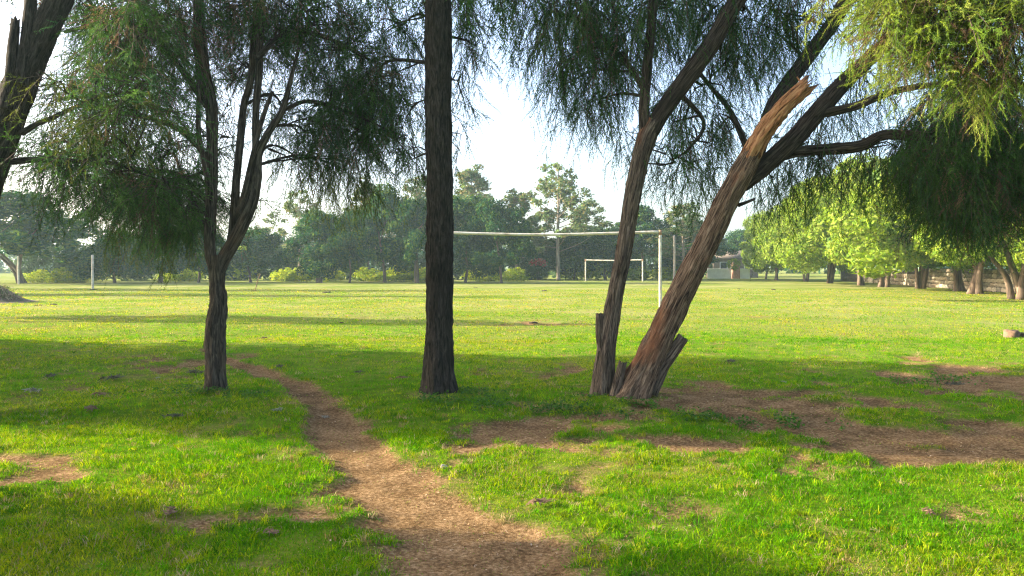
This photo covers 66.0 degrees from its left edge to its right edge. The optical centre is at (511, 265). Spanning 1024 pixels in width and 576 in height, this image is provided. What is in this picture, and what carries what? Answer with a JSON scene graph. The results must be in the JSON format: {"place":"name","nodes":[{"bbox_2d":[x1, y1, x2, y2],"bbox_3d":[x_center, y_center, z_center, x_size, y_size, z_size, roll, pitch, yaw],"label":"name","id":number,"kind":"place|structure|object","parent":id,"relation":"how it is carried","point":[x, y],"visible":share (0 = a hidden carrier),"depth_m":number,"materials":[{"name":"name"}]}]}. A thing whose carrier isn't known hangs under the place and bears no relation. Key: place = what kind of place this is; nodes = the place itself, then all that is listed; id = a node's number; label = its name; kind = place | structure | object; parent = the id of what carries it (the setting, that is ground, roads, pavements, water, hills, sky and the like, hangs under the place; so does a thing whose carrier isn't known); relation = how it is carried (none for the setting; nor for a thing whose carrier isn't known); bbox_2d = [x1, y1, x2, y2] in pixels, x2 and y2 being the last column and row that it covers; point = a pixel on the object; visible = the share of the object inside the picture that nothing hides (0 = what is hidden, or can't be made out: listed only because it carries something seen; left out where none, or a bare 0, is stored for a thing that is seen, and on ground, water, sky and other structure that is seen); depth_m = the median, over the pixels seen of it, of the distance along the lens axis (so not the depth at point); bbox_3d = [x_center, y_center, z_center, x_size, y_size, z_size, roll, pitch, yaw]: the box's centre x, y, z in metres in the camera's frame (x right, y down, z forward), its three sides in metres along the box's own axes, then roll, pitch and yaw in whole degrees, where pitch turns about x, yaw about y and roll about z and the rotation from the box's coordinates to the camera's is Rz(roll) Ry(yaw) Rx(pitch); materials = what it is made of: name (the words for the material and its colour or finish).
{"place":"outdoors","nodes":[
{"label":"outdoors","id":0,"kind":"place"},
{"bbox_2d":[0,267,1023,575],"bbox_3d":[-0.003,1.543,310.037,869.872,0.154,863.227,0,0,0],"label":"ground","id":1,"kind":"structure","parent":0,"point":[458,533],"depth_m":7.88,"materials":[{"name":"green plant"}]},
{"bbox_2d":[0,285,36,302],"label":"brush mound","id":2,"kind":"object","parent":1,"relation":"on","point":[7,295],"visible":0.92,"depth_m":33.74,"materials":[{"name":"plant"}]},
{"bbox_2d":[17,256,19,283],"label":"white post","id":3,"kind":"object","parent":1,"relation":"on","point":[18,269],"visible":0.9,"depth_m":65.40,"materials":[{"name":"paint"}]},
{"bbox_2d":[21,387,41,391],"bbox_3d":[-5.876,1.538,9.671,0.237,0.124,0.160,0,0,13],"label":"dead sprig","id":4,"kind":"object","parent":1,"relation":"on","point":[31,389],"visible":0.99,"depth_m":9.66,"materials":[{"name":"plant"}]},
{"bbox_2d":[23,269,53,282],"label":"bush","id":5,"kind":"object","parent":1,"relation":"on","point":[37,275],"visible":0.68,"depth_m":71.62,"materials":[{"name":"green plant"}]},
{"bbox_2d":[11,238,85,279],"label":"hedge bush","id":6,"kind":"object","parent":1,"relation":"on","point":[33,261],"visible":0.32,"depth_m":77.34,"materials":[{"name":"green plant"}]},
{"bbox_2d":[43,373,55,377],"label":"dead sprig","id":7,"kind":"object","parent":1,"relation":"on","point":[51,375],"visible":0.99,"depth_m":10.74,"materials":[{"name":"plant"}]},
{"bbox_2d":[41,267,75,282],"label":"bush","id":8,"kind":"object","parent":1,"relation":"on","point":[60,276],"visible":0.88,"depth_m":70.33,"materials":[{"name":"green plant"}]},
{"bbox_2d":[0,188,121,282],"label":"spreading tree","id":9,"kind":"object","parent":1,"relation":"on","point":[15,241],"visible":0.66,"depth_m":66.53,"materials":[{"name":"green plant"}]},
{"bbox_2d":[71,271,89,282],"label":"bush","id":10,"kind":"object","parent":1,"relation":"on","point":[78,280],"visible":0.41,"depth_m":71.35,"materials":[{"name":"green plant"}]},
{"bbox_2d":[84,404,97,410],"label":"dead sprig","id":11,"kind":"object","parent":1,"relation":"on","point":[91,407],"visible":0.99,"depth_m":8.37,"materials":[{"name":"plant"}]},
{"bbox_2d":[52,243,131,280],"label":"hedge bush","id":12,"kind":"object","parent":1,"relation":"on","point":[87,245],"visible":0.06,"depth_m":79.84,"materials":[{"name":"green plant"}]},
{"bbox_2d":[91,255,93,288],"bbox_3d":[-27.085,0.505,50.909,0.156,2.390,0.140,-1,0,0],"label":"white post","id":13,"kind":"object","parent":1,"relation":"on","point":[92,270],"visible":0.9,"depth_m":50.85,"materials":[{"name":"paint"}]},
{"bbox_2d":[91,391,110,395],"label":"dead sprig","id":14,"kind":"object","parent":1,"relation":"on","point":[100,393],"visible":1,"depth_m":9.37,"materials":[{"name":"plant"}]},
{"bbox_2d":[99,373,123,381],"bbox_3d":[-5.352,1.502,10.551,0.230,0.097,0.338,0,0,38],"label":"dead sprig","id":15,"kind":"object","parent":1,"relation":"on","point":[115,376],"visible":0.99,"depth_m":10.55,"materials":[{"name":"grey plant"}]},
{"bbox_2d":[66,229,159,282],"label":"tree","id":16,"kind":"object","parent":1,"relation":"on","point":[99,266],"visible":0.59,"depth_m":68.59,"materials":[{"name":"green plant"}]},
{"bbox_2d":[0,0,230,259],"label":"thick leaning tree","id":17,"kind":"object","parent":1,"relation":"on","point":[28,55],"visible":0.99,"depth_m":8.05,"materials":[{"name":"green plant"}]},
{"bbox_2d":[115,252,157,280],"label":"hedge bush","id":18,"kind":"object","parent":1,"relation":"on","point":[133,277],"visible":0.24,"depth_m":80.83,"materials":[{"name":"green plant"}]},
{"bbox_2d":[125,233,197,282],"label":"tree","id":19,"kind":"object","parent":1,"relation":"on","point":[127,263],"visible":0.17,"depth_m":69.14,"materials":[{"name":"green plant"}]},
{"bbox_2d":[163,505,177,514],"bbox_3d":[-2.119,1.520,4.880,0.098,0.051,0.185,0,0,-15],"label":"dead sprig","id":20,"kind":"object","parent":1,"relation":"on","point":[170,510],"visible":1,"depth_m":4.87,"materials":[{"name":"plant"}]},
{"bbox_2d":[160,413,182,417],"bbox_3d":[-3.395,1.505,7.894,0.237,0.068,0.161,0,0,-1],"label":"dead sprig","id":21,"kind":"object","parent":1,"relation":"on","point":[175,415],"visible":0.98,"depth_m":7.89,"materials":[{"name":"plant"}]},
{"bbox_2d":[156,268,204,281],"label":"bush","id":22,"kind":"object","parent":1,"relation":"on","point":[187,277],"visible":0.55,"depth_m":76.96,"materials":[{"name":"green plant"}]},
{"bbox_2d":[187,369,203,374],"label":"dead sprig","id":23,"kind":"object","parent":1,"relation":"on","point":[192,371],"visible":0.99,"depth_m":11.14,"materials":[{"name":"grey plant"}]},
{"bbox_2d":[158,224,236,282],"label":"tree","id":24,"kind":"object","parent":1,"relation":"on","point":[179,265],"visible":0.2,"depth_m":70.41,"materials":[{"name":"green plant"}]},
{"bbox_2d":[0,0,425,391],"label":"forked tree","id":25,"kind":"object","parent":1,"relation":"on","point":[282,39],"visible":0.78,"depth_m":9.66,"materials":[{"name":"green plant"}]},
{"bbox_2d":[201,245,256,279],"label":"hedge bush","id":26,"kind":"object","parent":1,"relation":"on","point":[236,278],"visible":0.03,"depth_m":83.22,"materials":[{"name":"green plant"}]},
{"bbox_2d":[225,246,260,280],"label":"bush","id":27,"kind":"object","parent":1,"relation":"on","point":[237,271],"visible":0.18,"depth_m":82.88,"materials":[{"name":"green plant"}]},
{"bbox_2d":[216,226,285,281],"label":"tree","id":28,"kind":"object","parent":1,"relation":"on","point":[268,244],"visible":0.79,"depth_m":71.72,"materials":[{"name":"green plant"}]},
{"bbox_2d":[242,242,294,279],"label":"hedge bush","id":29,"kind":"object","parent":1,"relation":"on","point":[265,273],"visible":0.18,"depth_m":85.33,"materials":[{"name":"green plant"}]},
{"bbox_2d":[263,527,279,533],"bbox_3d":[-1.391,1.534,4.543,0.139,0.038,0.074,0,0,23],"label":"dead sprig","id":30,"kind":"object","parent":1,"relation":"on","point":[270,530],"visible":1,"depth_m":4.54,"materials":[{"name":"plant"}]},
{"bbox_2d":[269,267,297,281],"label":"bush","id":31,"kind":"object","parent":1,"relation":"on","point":[276,275],"visible":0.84,"depth_m":76.99,"materials":[{"name":"green plant"}]},
{"bbox_2d":[262,190,323,280],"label":"open tree","id":32,"kind":"object","parent":1,"relation":"on","point":[284,233],"visible":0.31,"depth_m":79.48,"materials":[{"name":"green plant"}]},
{"bbox_2d":[281,268,315,280],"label":"bush","id":33,"kind":"object","parent":1,"relation":"on","point":[297,278],"visible":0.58,"depth_m":76.94,"materials":[{"name":"green plant"}]},
{"bbox_2d":[282,244,315,279],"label":"hedge bush","id":34,"kind":"object","parent":1,"relation":"on","point":[295,264],"visible":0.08,"depth_m":83.83,"materials":[{"name":"green plant"}]},
{"bbox_2d":[270,209,358,282],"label":"tree","id":35,"kind":"object","parent":1,"relation":"on","point":[316,268],"visible":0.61,"depth_m":70.54,"materials":[{"name":"green plant"}]},
{"bbox_2d":[323,270,345,281],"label":"bush","id":36,"kind":"object","parent":1,"relation":"on","point":[338,276],"visible":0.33,"depth_m":77.01,"materials":[{"name":"green plant"}]},
{"bbox_2d":[320,210,385,282],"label":"tree","id":37,"kind":"object","parent":1,"relation":"on","point":[341,244],"visible":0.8,"depth_m":69.54,"materials":[{"name":"green plant"}]},
{"bbox_2d":[338,257,367,279],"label":"hedge bush","id":38,"kind":"object","parent":1,"relation":"on","point":[360,264],"visible":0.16,"depth_m":85.31,"materials":[{"name":"green plant"}]},
{"bbox_2d":[342,176,395,269],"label":"open tree","id":39,"kind":"object","parent":1,"relation":"on","point":[384,231],"visible":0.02,"depth_m":87.50,"materials":[{"name":"green plant"}]},
{"bbox_2d":[351,267,390,281],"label":"bush","id":40,"kind":"object","parent":1,"relation":"on","point":[366,274],"visible":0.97,"depth_m":76.73,"materials":[{"name":"green plant"}]},
{"bbox_2d":[337,181,418,282],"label":"tree","id":41,"kind":"object","parent":1,"relation":"on","point":[379,244],"visible":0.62,"depth_m":70.80,"materials":[{"name":"green plant"}]},
{"bbox_2d":[370,259,420,279],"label":"hedge bush","id":42,"kind":"object","parent":1,"relation":"on","point":[380,265],"visible":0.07,"depth_m":87.48,"materials":[{"name":"plant"}]},
{"bbox_2d":[380,265,424,281],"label":"bush","id":43,"kind":"object","parent":1,"relation":"on","point":[406,276],"visible":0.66,"depth_m":76.65,"materials":[{"name":"green plant"}]},
{"bbox_2d":[394,174,426,249],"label":"open tree","id":44,"kind":"object","parent":1,"relation":"on","point":[418,191],"visible":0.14,"depth_m":91.14,"materials":[{"name":"green plant"}]},
{"bbox_2d":[381,196,454,282],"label":"tree","id":45,"kind":"object","parent":1,"relation":"on","point":[413,241],"visible":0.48,"depth_m":69.63,"materials":[{"name":"green plant"}]},
{"bbox_2d":[410,267,425,281],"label":"bush","id":46,"kind":"object","parent":1,"relation":"on","point":[422,274],"visible":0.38,"depth_m":76.73,"materials":[{"name":"green plant"}]},
{"bbox_2d":[300,0,580,395],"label":"straight tree","id":47,"kind":"object","parent":1,"relation":"on","point":[438,374],"visible":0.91,"depth_m":9.33,"materials":[{"name":"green plant"}]},
{"bbox_2d":[413,254,468,279],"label":"hedge bush","id":48,"kind":"object","parent":1,"relation":"on","point":[422,262],"visible":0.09,"depth_m":86.39,"materials":[{"name":"green plant"}]},
{"bbox_2d":[422,194,505,282],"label":"tree","id":49,"kind":"object","parent":1,"relation":"on","point":[463,215],"visible":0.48,"depth_m":70.92,"materials":[{"name":"green plant"}]},
{"bbox_2d":[453,256,505,279],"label":"hedge bush","id":50,"kind":"object","parent":1,"relation":"on","point":[456,260],"visible":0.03,"depth_m":86.37,"materials":[{"name":"green plant"}]},
{"bbox_2d":[453,162,509,270],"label":"open tree","id":51,"kind":"object","parent":1,"relation":"on","point":[481,184],"visible":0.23,"depth_m":85.16,"materials":[{"name":"green plant"}]},
{"bbox_2d":[460,268,503,280],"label":"bush","id":52,"kind":"object","parent":1,"relation":"on","point":[489,278],"visible":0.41,"depth_m":76.96,"materials":[{"name":"green plant"}]},
{"bbox_2d":[459,197,537,282],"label":"tree","id":53,"kind":"object","parent":1,"relation":"on","point":[494,215],"visible":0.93,"depth_m":69.04,"materials":[{"name":"green plant"}]},
{"bbox_2d":[0,232,1006,274],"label":"distant wood","id":54,"kind":"object","parent":1,"relation":"on","point":[2,270],"visible":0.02,"depth_m":152.34,"materials":[{"name":"green plant"}]},
{"bbox_2d":[3,359,1022,575],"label":"leaf litter","id":55,"kind":"object","parent":1,"relation":"on","point":[584,478],"visible":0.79,"depth_m":5.99,"materials":[{"name":"brown plant"}]},
{"bbox_2d":[498,267,530,280],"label":"bush","id":56,"kind":"object","parent":1,"relation":"on","point":[518,274],"visible":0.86,"depth_m":77.09,"materials":[{"name":"green plant"}]},
{"bbox_2d":[492,188,554,277],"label":"open tree","id":57,"kind":"object","parent":1,"relation":"on","point":[515,199],"visible":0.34,"depth_m":83.14,"materials":[{"name":"green plant"}]},
{"bbox_2d":[508,249,538,279],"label":"hedge bush","id":58,"kind":"object","parent":1,"relation":"on","point":[521,262],"visible":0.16,"depth_m":85.11,"materials":[{"name":"green plant"}]},
{"bbox_2d":[80,371,987,430],"bbox_3d":[0.896,1.507,8.885,11.947,0.207,3.489,0,0,-7],"label":"ground cover","id":59,"kind":"object","parent":1,"relation":"on","point":[652,402],"visible":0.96,"depth_m":8.58,"materials":[{"name":"green plant"}]},
{"bbox_2d":[524,258,549,279],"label":"flowering bush","id":60,"kind":"object","parent":1,"relation":"on","point":[531,271],"visible":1,"depth_m":71.73,"materials":[{"name":"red plant"}]},
{"bbox_2d":[504,241,571,279],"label":"tree","id":61,"kind":"object","parent":1,"relation":"on","point":[548,257],"visible":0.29,"depth_m":84.70,"materials":[{"name":"green plant"}]},
{"bbox_2d":[526,497,550,505],"bbox_3d":[0.184,1.517,5.057,0.208,0.058,0.110,0,0,-28],"label":"dead sprig","id":62,"kind":"object","parent":1,"relation":"on","point":[542,500],"visible":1,"depth_m":5.05,"materials":[{"name":"beige plant"}]},
{"bbox_2d":[454,230,661,305],"bbox_3d":[1.151,0.283,24.200,6.832,2.734,0.094,0,0,3],"label":"football goal","id":63,"kind":"object","parent":1,"relation":"on","point":[591,233],"visible":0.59,"depth_m":24.10,"materials":[{"name":"white paint"}]},
{"bbox_2d":[549,243,571,277],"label":"hedge bush","id":64,"kind":"object","parent":1,"relation":"on","point":[553,273],"depth_m":98.44,"materials":[{"name":"green plant"}]},
{"bbox_2d":[519,160,613,280],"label":"open tree","id":65,"kind":"object","parent":1,"relation":"on","point":[544,186],"visible":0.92,"depth_m":81.40,"materials":[{"name":"green plant"}]},
{"bbox_2d":[542,232,611,279],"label":"tree","id":66,"kind":"object","parent":1,"relation":"on","point":[566,263],"visible":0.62,"depth_m":83.61,"materials":[{"name":"green plant"}]},
{"bbox_2d":[555,254,608,279],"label":"bush","id":67,"kind":"object","parent":1,"relation":"on","point":[567,274],"visible":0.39,"depth_m":86.40,"materials":[{"name":"green plant"}]},
{"bbox_2d":[563,198,605,249],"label":"open tree","id":68,"kind":"object","parent":1,"relation":"on","point":[599,209],"visible":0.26,"depth_m":89.50,"materials":[{"name":"green plant"}]},
{"bbox_2d":[568,227,648,279],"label":"tree","id":69,"kind":"object","parent":1,"relation":"on","point":[599,242],"visible":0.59,"depth_m":84.16,"materials":[{"name":"green plant"}]},
{"bbox_2d":[585,259,642,281],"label":"football goal","id":70,"kind":"object","parent":1,"relation":"on","point":[613,260],"visible":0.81,"depth_m":77.09,"materials":[{"name":"white paint"}]},
{"bbox_2d":[609,253,653,277],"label":"hedge bush","id":71,"kind":"object","parent":1,"relation":"on","point":[650,266],"visible":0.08,"depth_m":99.95,"materials":[{"name":"green plant"}]},
{"bbox_2d":[627,266,650,279],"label":"bush","id":72,"kind":"object","parent":1,"relation":"on","point":[635,273],"visible":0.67,"depth_m":86.47,"materials":[{"name":"green plant"}]},
{"bbox_2d":[611,205,677,273],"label":"tree","id":73,"kind":"object","parent":1,"relation":"on","point":[645,217],"visible":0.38,"depth_m":86.06,"materials":[{"name":"green plant"}]},
{"bbox_2d":[649,256,669,273],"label":"hedge bush","id":74,"kind":"object","parent":1,"relation":"on","point":[655,261],"visible":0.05,"depth_m":97.84,"materials":[{"name":"green plant"}]},
{"bbox_2d":[650,266,676,279],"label":"bush","id":75,"kind":"object","parent":1,"relation":"on","point":[666,275],"visible":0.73,"depth_m":86.91,"materials":[{"name":"green plant"}]},
{"bbox_2d":[673,236,675,278],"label":"utility pole","id":76,"kind":"object","parent":1,"relation":"on","point":[674,257],"visible":0.86,"depth_m":79.93,"materials":[{"name":"grey wood"}]},
{"bbox_2d":[641,202,726,260],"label":"open tree","id":77,"kind":"object","parent":1,"relation":"on","point":[667,245],"visible":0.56,"depth_m":83.50,"materials":[{"name":"green plant"}]},
{"bbox_2d":[654,216,738,271],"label":"tree","id":78,"kind":"object","parent":1,"relation":"on","point":[723,252],"visible":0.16,"depth_m":88.36,"materials":[{"name":"green plant"}]},
{"bbox_2d":[690,237,737,249],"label":"background tree","id":79,"kind":"object","parent":1,"relation":"on","point":[722,244],"visible":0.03,"depth_m":111.48,"materials":[{"name":"green plant"}]},
{"bbox_2d":[707,269,730,278],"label":"fence panel","id":80,"kind":"object","parent":1,"relation":"on","point":[718,273],"visible":0.92,"depth_m":94.00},
{"bbox_2d":[706,251,757,277],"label":"house","id":81,"kind":"structure","parent":1,"relation":"on","point":[721,262],"depth_m":100.00,"materials":[{"name":"white concrete"}]},
{"bbox_2d":[720,262,726,268],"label":"window","id":82,"kind":"structure","parent":81,"relation":"in","point":[722,264],"depth_m":99.90,"materials":[{"name":"grey glass"}]},
{"bbox_2d":[731,260,740,278],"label":"gate pillar","id":83,"kind":"structure","parent":1,"relation":"on","point":[735,274],"depth_m":93.58,"materials":[{"name":"beige concrete"}]},
{"bbox_2d":[725,229,752,250],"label":"background tree","id":84,"kind":"object","parent":1,"relation":"on","point":[734,239],"visible":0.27,"depth_m":115.43,"materials":[{"name":"green plant"}]},
{"bbox_2d":[740,269,749,278],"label":"fence panel","id":85,"kind":"object","parent":1,"relation":"on","point":[744,273],"visible":0.95,"depth_m":94.00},
{"bbox_2d":[480,0,1023,398],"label":"leaning double tree","id":86,"kind":"object","parent":1,"relation":"on","point":[961,188],"visible":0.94,"depth_m":9.08,"materials":[{"name":"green plant"}]},
{"bbox_2d":[726,206,778,279],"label":"wall tree","id":87,"kind":"object","parent":1,"relation":"on","point":[747,225],"visible":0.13,"depth_m":83.73,"materials":[{"name":"green plant"}]},
{"bbox_2d":[740,225,782,278],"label":"wall tree","id":88,"kind":"object","parent":1,"relation":"on","point":[765,269],"visible":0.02,"depth_m":90.28,"materials":[{"name":"green plant"}]},
{"bbox_2d":[751,176,847,282],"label":"wall tree","id":89,"kind":"object","parent":1,"relation":"on","point":[769,242],"visible":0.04,"depth_m":67.39,"materials":[{"name":"green plant"}]},
{"bbox_2d":[750,198,856,281],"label":"wall tree","id":90,"kind":"object","parent":1,"relation":"on","point":[771,263],"visible":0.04,"depth_m":76.64,"materials":[{"name":"green plant"}]},
{"bbox_2d":[771,160,950,284],"bbox_3d":[27.239,-3.283,61.912,14.035,10.050,14.179,0,0,38],"label":"wall tree","id":91,"kind":"object","parent":1,"relation":"on","point":[860,280],"visible":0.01,"depth_m":61.35,"materials":[{"name":"green plant"}]},
{"bbox_2d":[775,150,995,286],"bbox_3d":[26.417,-3.396,57.046,14.320,10.281,14.117,0,0,-10],"label":"wall tree","id":92,"kind":"object","parent":1,"relation":"on","point":[823,235],"visible":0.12,"depth_m":57.44,"materials":[{"name":"green plant"}]},
{"bbox_2d":[825,156,946,288],"bbox_3d":[27.264,-3.176,52.529,12.304,9.832,10.511,0,0,-4],"label":"wall tree","id":93,"kind":"object","parent":1,"relation":"on","point":[921,276],"visible":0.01,"depth_m":52.74,"materials":[{"name":"green plant"}]},
{"bbox_2d":[794,0,1023,165],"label":"sunlit bough tree","id":94,"kind":"object","parent":1,"relation":"on","point":[972,27],"visible":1,"depth_m":5.43,"materials":[{"name":"green plant"}]},
{"bbox_2d":[822,151,1008,290],"bbox_3d":[27.062,-2.837,47.992,15.368,9.122,15.212,0,0,-16],"label":"wall tree","id":95,"kind":"object","parent":1,"relation":"on","point":[837,250],"visible":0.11,"depth_m":46.59,"materials":[{"name":"green plant"}]},
{"bbox_2d":[818,164,1023,293],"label":"wall tree","id":96,"kind":"object","parent":1,"relation":"on","point":[974,287],"visible":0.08,"depth_m":44.20,"materials":[{"name":"green plant"}]},
{"bbox_2d":[921,507,936,515],"bbox_3d":[2.594,1.529,4.898,0.086,0.045,0.162,0,0,10],"label":"dead sprig","id":97,"kind":"object","parent":1,"relation":"on","point":[928,510],"visible":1,"depth_m":4.89,"materials":[{"name":"beige plant"}]},
{"bbox_2d":[841,268,1019,292],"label":"stone wall","id":98,"kind":"structure","parent":1,"relation":"on","point":[992,280],"depth_m":53.77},
{"bbox_2d":[847,173,1023,299],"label":"wall tree","id":99,"kind":"object","parent":1,"relation":"on","point":[879,257],"visible":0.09,"depth_m":35.52,"materials":[{"name":"green plant"}]},
{"bbox_2d":[943,381,963,385],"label":"dead sprig","id":100,"kind":"object","parent":1,"relation":"on","point":[956,383],"visible":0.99,"depth_m":10.21,"materials":[{"name":"brown plant"}]},
{"bbox_2d":[1003,329,1020,337],"bbox_3d":[10.682,1.475,16.845,0.293,0.220,0.282,7,0,-28],"label":"rock","id":101,"kind":"object","parent":1,"relation":"on","point":[1007,333],"visible":0.74,"depth_m":16.76,"materials":[{"name":"beige stone"}]},
{"bbox_2d":[0,288,1023,575],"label":"grass","id":102,"kind":"structure","parent":0,"point":[230,446],"depth_m":6.26,"materials":[{"name":"green plant"}]},
{"bbox_2d":[0,0,1023,266],"label":"sky","id":103,"kind":"structure","parent":0,"point":[507,150],"materials":[{"name":"white"}]}
]}

